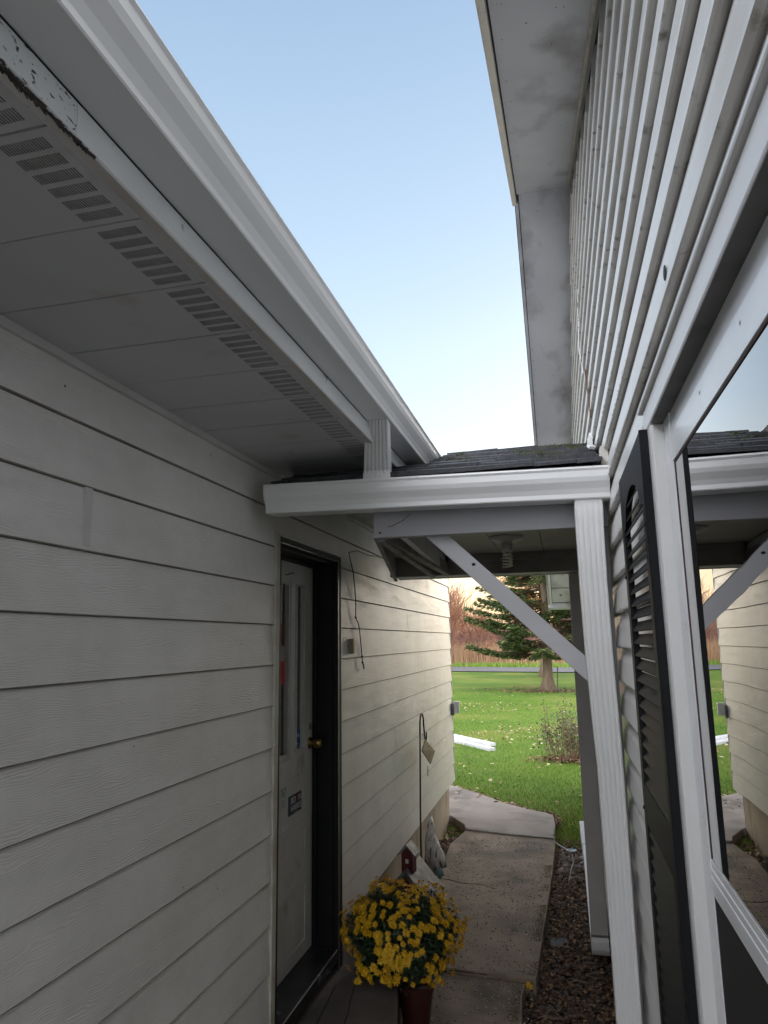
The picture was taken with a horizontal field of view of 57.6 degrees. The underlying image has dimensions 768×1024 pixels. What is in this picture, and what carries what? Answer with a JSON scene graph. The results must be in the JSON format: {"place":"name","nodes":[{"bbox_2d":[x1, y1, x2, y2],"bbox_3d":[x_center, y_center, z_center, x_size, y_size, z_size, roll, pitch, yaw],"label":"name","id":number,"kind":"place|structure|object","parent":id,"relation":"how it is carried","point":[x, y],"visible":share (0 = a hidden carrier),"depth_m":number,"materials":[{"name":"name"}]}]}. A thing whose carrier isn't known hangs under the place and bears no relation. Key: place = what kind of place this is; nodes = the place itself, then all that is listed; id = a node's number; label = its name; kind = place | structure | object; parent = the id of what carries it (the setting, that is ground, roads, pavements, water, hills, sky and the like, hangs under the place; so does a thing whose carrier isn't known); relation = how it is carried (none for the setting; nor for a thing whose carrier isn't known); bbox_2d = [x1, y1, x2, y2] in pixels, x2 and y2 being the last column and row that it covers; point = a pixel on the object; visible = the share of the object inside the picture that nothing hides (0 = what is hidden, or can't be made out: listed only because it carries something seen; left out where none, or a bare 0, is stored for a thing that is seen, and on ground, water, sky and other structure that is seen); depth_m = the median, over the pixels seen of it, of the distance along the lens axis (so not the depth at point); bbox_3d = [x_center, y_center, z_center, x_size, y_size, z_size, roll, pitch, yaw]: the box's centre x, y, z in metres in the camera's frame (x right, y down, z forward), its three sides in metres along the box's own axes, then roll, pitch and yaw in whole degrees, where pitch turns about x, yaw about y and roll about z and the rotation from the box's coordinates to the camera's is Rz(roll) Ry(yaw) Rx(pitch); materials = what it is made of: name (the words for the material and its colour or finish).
{"place":"outdoors","nodes":[
{"label":"outdoors","id":0,"kind":"place"},
{"bbox_2d":[136,0,549,628],"label":"sky","id":1,"kind":"structure","parent":0,"point":[370,127],"materials":[{"name":"blue"}]},
{"bbox_2d":[400,969,526,1023],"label":"walkway","id":2,"kind":"structure","parent":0,"point":[456,1011],"depth_m":3.71,"materials":[{"name":"concrete"}]},
{"bbox_2d":[294,951,401,1023],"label":"stoop","id":3,"kind":"object","parent":2,"relation":"on","point":[378,1002],"visible":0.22,"depth_m":3.32,"materials":[{"name":"concrete"}]},
{"bbox_2d":[316,976,357,1023],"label":"stoop crack","id":4,"kind":"object","parent":3,"relation":"on","point":[328,1000],"visible":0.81,"depth_m":3.28,"materials":[{"name":"black concrete"}]},
{"bbox_2d":[353,976,362,984],"bbox_3d":[-0.129,2.342,3.484,0.053,0.055,0.015,20,-33,-5],"label":"fallen flower","id":5,"kind":"object","parent":3,"relation":"on","point":[358,981],"visible":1,"depth_m":3.49,"materials":[{"name":"yellow plant"}]},
{"bbox_2d":[338,873,471,1023],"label":"potted chrysanthemum","id":6,"kind":"object","parent":2,"relation":"on","point":[397,943],"visible":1,"depth_m":3.48,"materials":[{"name":"yellow plant"}]},
{"bbox_2d":[430,837,546,1023],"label":"grit","id":7,"kind":"object","parent":2,"relation":"on","point":[495,922],"visible":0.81,"depth_m":4.80,"materials":[{"name":"grey"}]},
{"bbox_2d":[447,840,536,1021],"bbox_3d":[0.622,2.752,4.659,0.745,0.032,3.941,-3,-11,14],"label":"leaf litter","id":8,"kind":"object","parent":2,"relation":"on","point":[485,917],"visible":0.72,"depth_m":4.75,"materials":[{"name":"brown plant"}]},
{"bbox_2d":[525,981,532,989],"bbox_3d":[0.797,2.594,3.831,0.053,0.015,0.055,20,27,-5],"label":"fallen flower","id":9,"kind":"object","parent":2,"relation":"on","point":[528,984],"visible":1,"depth_m":3.83,"materials":[{"name":"yellow plant"}]},
{"bbox_2d":[386,830,555,996],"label":"walkway","id":10,"kind":"structure","parent":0,"point":[502,858],"depth_m":5.07,"materials":[{"name":"concrete"}]},
{"bbox_2d":[440,878,496,974],"bbox_3d":[0.605,2.768,4.739,0.645,0.021,1.624,-2,-11,7],"label":"walkway crack","id":11,"kind":"object","parent":10,"relation":"on","point":[466,971],"visible":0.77,"depth_m":4.02,"materials":[{"name":"grey concrete"}]},
{"bbox_2d":[467,828,554,838],"bbox_3d":[1.213,3.115,6.773,0.870,0.016,0.041,-6,-12,25],"label":"walkway joint","id":12,"kind":"object","parent":10,"relation":"on","point":[511,833],"visible":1,"depth_m":6.75,"materials":[{"name":"grey concrete"}]},
{"bbox_2d":[496,865,551,1020],"bbox_3d":[0.951,2.726,4.522,0.188,0.030,2.835,-4,-11,17],"label":"moss","id":13,"kind":"object","parent":10,"relation":"on","point":[544,906],"visible":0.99,"depth_m":4.38,"materials":[{"name":"green plant"}]},
{"bbox_2d":[449,785,555,839],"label":"walkway","id":14,"kind":"structure","parent":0,"point":[470,809],"depth_m":7.40,"materials":[{"name":"grey concrete"}]},
{"bbox_2d":[451,660,570,666],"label":"verge grass","id":15,"kind":"structure","parent":0,"point":[507,664],"depth_m":50.74,"materials":[{"name":"green plant"}]},
{"bbox_2d":[442,647,583,852],"bbox_3d":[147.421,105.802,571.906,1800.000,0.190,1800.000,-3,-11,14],"label":"lawn","id":16,"kind":"structure","parent":0,"point":[496,681],"depth_m":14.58,"materials":[{"name":"green plant"}]},
{"bbox_2d":[0,0,454,1023],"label":"lap sided house","id":17,"kind":"structure","parent":16,"relation":"on","point":[208,768],"depth_m":2.03,"materials":[{"name":"wood"}]},
{"bbox_2d":[277,560,322,985],"bbox_3d":[-0.481,1.222,3.457,0.114,1.996,0.820,-3,-11,14],"label":"door","id":18,"kind":"structure","parent":17,"relation":"in","point":[294,928],"depth_m":3.60,"materials":[{"name":"paint"}]},
{"bbox_2d":[349,639,354,653],"bbox_3d":[-0.189,0.800,4.163,0.030,0.087,0.040,-3,-11,14],"label":"door chime block","id":19,"kind":"structure","parent":17,"relation":"attached to","point":[351,646],"depth_m":4.15,"materials":[{"name":"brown wood"}]},
{"bbox_2d":[348,550,382,668],"bbox_3d":[-0.051,0.661,4.778,0.019,0.783,1.281,-3,-11,14],"label":"hanging cable","id":20,"kind":"object","parent":17,"relation":"attached to","point":[362,662],"visible":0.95,"depth_m":4.31,"materials":[{"name":"black paint"}]},
{"bbox_2d":[263,433,644,1023],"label":"door canopy","id":21,"kind":"object","parent":17,"relation":"attached to","point":[448,515],"visible":1,"depth_m":2.75,"materials":[{"name":"white wood"}]},
{"bbox_2d":[489,534,523,567],"bbox_3d":[0.665,0.218,3.773,0.184,0.167,0.184,-3,-11,14],"label":"ceiling light","id":22,"kind":"object","parent":21,"relation":"attached to","point":[506,541],"visible":1,"depth_m":3.75,"materials":[{"name":"ceramic"}]},
{"bbox_2d":[451,701,459,714],"bbox_3d":[0.783,2.157,7.682,0.068,0.135,0.185,-3,-11,14],"label":"wall bracket","id":23,"kind":"object","parent":17,"relation":"attached to","point":[454,706],"depth_m":7.73,"materials":[{"name":"white metal"}]},
{"bbox_2d":[440,836,455,853],"bbox_3d":[0.432,3.068,5.911,0.270,0.026,2.950,-3,-11,14],"label":"soil strip","id":24,"kind":"object","parent":16,"relation":"on","point":[446,848],"visible":0.08,"depth_m":6.83,"materials":[{"name":"brown soil"}]},
{"bbox_2d":[393,840,446,937],"bbox_3d":[0.196,2.489,4.584,0.362,0.632,0.334,-5,-11,20],"label":"barn birdhouse","id":25,"kind":"object","parent":24,"relation":"on","point":[414,868],"visible":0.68,"depth_m":4.54,"materials":[{"name":"wood"}]},
{"bbox_2d":[419,713,426,857],"bbox_3d":[0.309,2.299,5.403,0.019,1.442,0.328,-3,-11,14],"label":"shepherd hook","id":26,"kind":"object","parent":24,"relation":"on","point":[425,737],"visible":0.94,"depth_m":5.37,"materials":[{"name":"black metal"}]},
{"bbox_2d":[421,737,434,775],"bbox_3d":[0.358,1.951,5.659,0.019,0.354,0.525,-3,-11,14],"label":"wind spinner","id":27,"kind":"object","parent":26,"relation":"hanging from","point":[428,750],"visible":1,"depth_m":5.63,"materials":[{"name":"beige metal"}]},
{"bbox_2d":[425,816,444,878],"bbox_3d":[0.375,2.685,5.344,0.199,0.598,0.342,-3,-11,14],"label":"hen figurine","id":28,"kind":"object","parent":24,"relation":"on","point":[434,857],"visible":0.91,"depth_m":5.30,"materials":[{"name":"grey ceramic"}]},
{"bbox_2d":[438,822,464,856],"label":"leaf litter","id":29,"kind":"object","parent":24,"relation":"on","point":[446,837],"visible":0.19,"depth_m":6.88,"materials":[{"name":"brown plant"}]},
{"bbox_2d":[449,580,471,665],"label":"bare tree","id":30,"kind":"object","parent":16,"relation":"on","point":[456,609],"visible":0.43,"depth_m":52.37,"materials":[{"name":"brown plant"}]},
{"bbox_2d":[454,738,494,750],"bbox_3d":[1.457,4.381,13.325,0.130,0.055,2.229,4,-11,-24],"label":"white board","id":31,"kind":"object","parent":16,"relation":"on","point":[476,745],"visible":0.55,"depth_m":12.77,"materials":[{"name":"white wood"}]},
{"bbox_2d":[454,734,495,745],"bbox_3d":[1.500,4.391,13.600,0.130,0.055,2.196,4,-12,-25],"label":"white board","id":32,"kind":"object","parent":31,"relation":"on","point":[478,741],"visible":0.56,"depth_m":13.10,"materials":[{"name":"white wood"}]},
{"bbox_2d":[450,586,505,663],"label":"bare tree","id":33,"kind":"object","parent":16,"relation":"on","point":[470,629],"visible":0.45,"depth_m":54.54,"materials":[{"name":"brown plant"}]},
{"bbox_2d":[451,783,562,826],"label":"leaf litter","id":34,"kind":"object","parent":16,"relation":"on","point":[556,818],"visible":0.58,"depth_m":7.67,"materials":[{"name":"plant"}]},
{"bbox_2d":[451,638,565,665],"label":"reeds","id":35,"kind":"object","parent":16,"relation":"on","point":[459,655],"visible":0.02,"depth_m":54.57,"materials":[{"name":"beige plant"}]},
{"bbox_2d":[450,608,570,649],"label":"brush","id":36,"kind":"object","parent":16,"relation":"on","point":[460,636],"visible":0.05,"depth_m":61.32,"materials":[{"name":"brown plant"}]},
{"bbox_2d":[449,686,581,804],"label":"fallen leaves","id":37,"kind":"object","parent":16,"relation":"on","point":[490,779],"visible":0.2,"depth_m":13.46,"materials":[{"name":"beige plant"}]},
{"bbox_2d":[462,575,572,691],"bbox_3d":[6.742,2.599,28.771,6.964,9.516,6.242,-6,-12,25],"label":"spruce tree","id":38,"kind":"object","parent":16,"relation":"on","point":[515,647],"visible":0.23,"depth_m":28.02,"materials":[{"name":"green plant"}]},
{"bbox_2d":[496,577,542,676],"bbox_3d":[8.669,3.116,37.991,7.072,11.605,6.990,-3,-11,14],"label":"larch tree","id":39,"kind":"object","parent":16,"relation":"on","point":[540,674],"depth_m":37.08,"materials":[{"name":"plant"}]},
{"bbox_2d":[466,686,573,693],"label":"fallen leaves","id":40,"kind":"object","parent":16,"relation":"on","point":[537,690],"visible":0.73,"depth_m":27.75,"materials":[{"name":"brown plant"}]},
{"bbox_2d":[525,754,579,764],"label":"leaf litter","id":41,"kind":"object","parent":16,"relation":"on","point":[547,759],"visible":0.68,"depth_m":11.05,"materials":[{"name":"brown plant"}]},
{"bbox_2d":[534,693,579,764],"bbox_3d":[3.037,3.471,11.251,1.284,1.090,1.251,-3,-11,14],"label":"rose bush","id":42,"kind":"object","parent":16,"relation":"on","point":[570,743],"visible":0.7,"depth_m":11.23,"materials":[{"name":"green plant"}]},
{"bbox_2d":[475,0,767,1023],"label":"gable house","id":43,"kind":"structure","parent":16,"relation":"on","point":[633,134],"depth_m":1.23,"materials":[{"name":"plastic"}]},
{"bbox_2d":[637,36,767,1023],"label":"window","id":44,"kind":"structure","parent":43,"relation":"in","point":[708,456],"depth_m":0.94,"materials":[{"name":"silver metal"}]},
{"bbox_2d":[452,667,573,671],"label":"road","id":45,"kind":"structure","parent":0,"point":[530,669],"depth_m":45.61,"materials":[{"name":"grey asphalt"}]},
{"bbox_2d":[523,839,615,1023],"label":"gravel","id":46,"kind":"structure","parent":0,"point":[597,964],"depth_m":4.14,"materials":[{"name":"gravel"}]},
{"bbox_2d":[551,937,567,949],"bbox_3d":[1.139,2.799,4.535,0.110,0.015,0.140,-3,-11,14],"label":"slate piece","id":47,"kind":"object","parent":46,"relation":"on","point":[558,941],"visible":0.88,"depth_m":4.53,"materials":[{"name":"grey stone"}]},
{"bbox_2d":[553,841,576,884],"bbox_3d":[1.569,2.963,5.915,0.159,0.193,0.565,-1,-11,2],"label":"garden stake","id":48,"kind":"object","parent":46,"relation":"on","point":[570,850],"visible":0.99,"depth_m":5.98,"materials":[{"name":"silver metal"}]},
{"bbox_2d":[556,846,585,883],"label":"gravel","id":49,"kind":"structure","parent":46,"relation":"on","point":[563,864],"depth_m":6.05,"materials":[{"name":"grey gravel"}]},
{"bbox_2d":[530,1003,615,1023],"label":"leaf litter","id":50,"kind":"object","parent":46,"relation":"on","point":[546,1016],"visible":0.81,"depth_m":3.60,"materials":[{"name":"brown plant"}]},
{"bbox_2d":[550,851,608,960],"bbox_3d":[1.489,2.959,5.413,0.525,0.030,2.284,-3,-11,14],"label":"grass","id":51,"kind":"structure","parent":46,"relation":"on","point":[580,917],"depth_m":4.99,"materials":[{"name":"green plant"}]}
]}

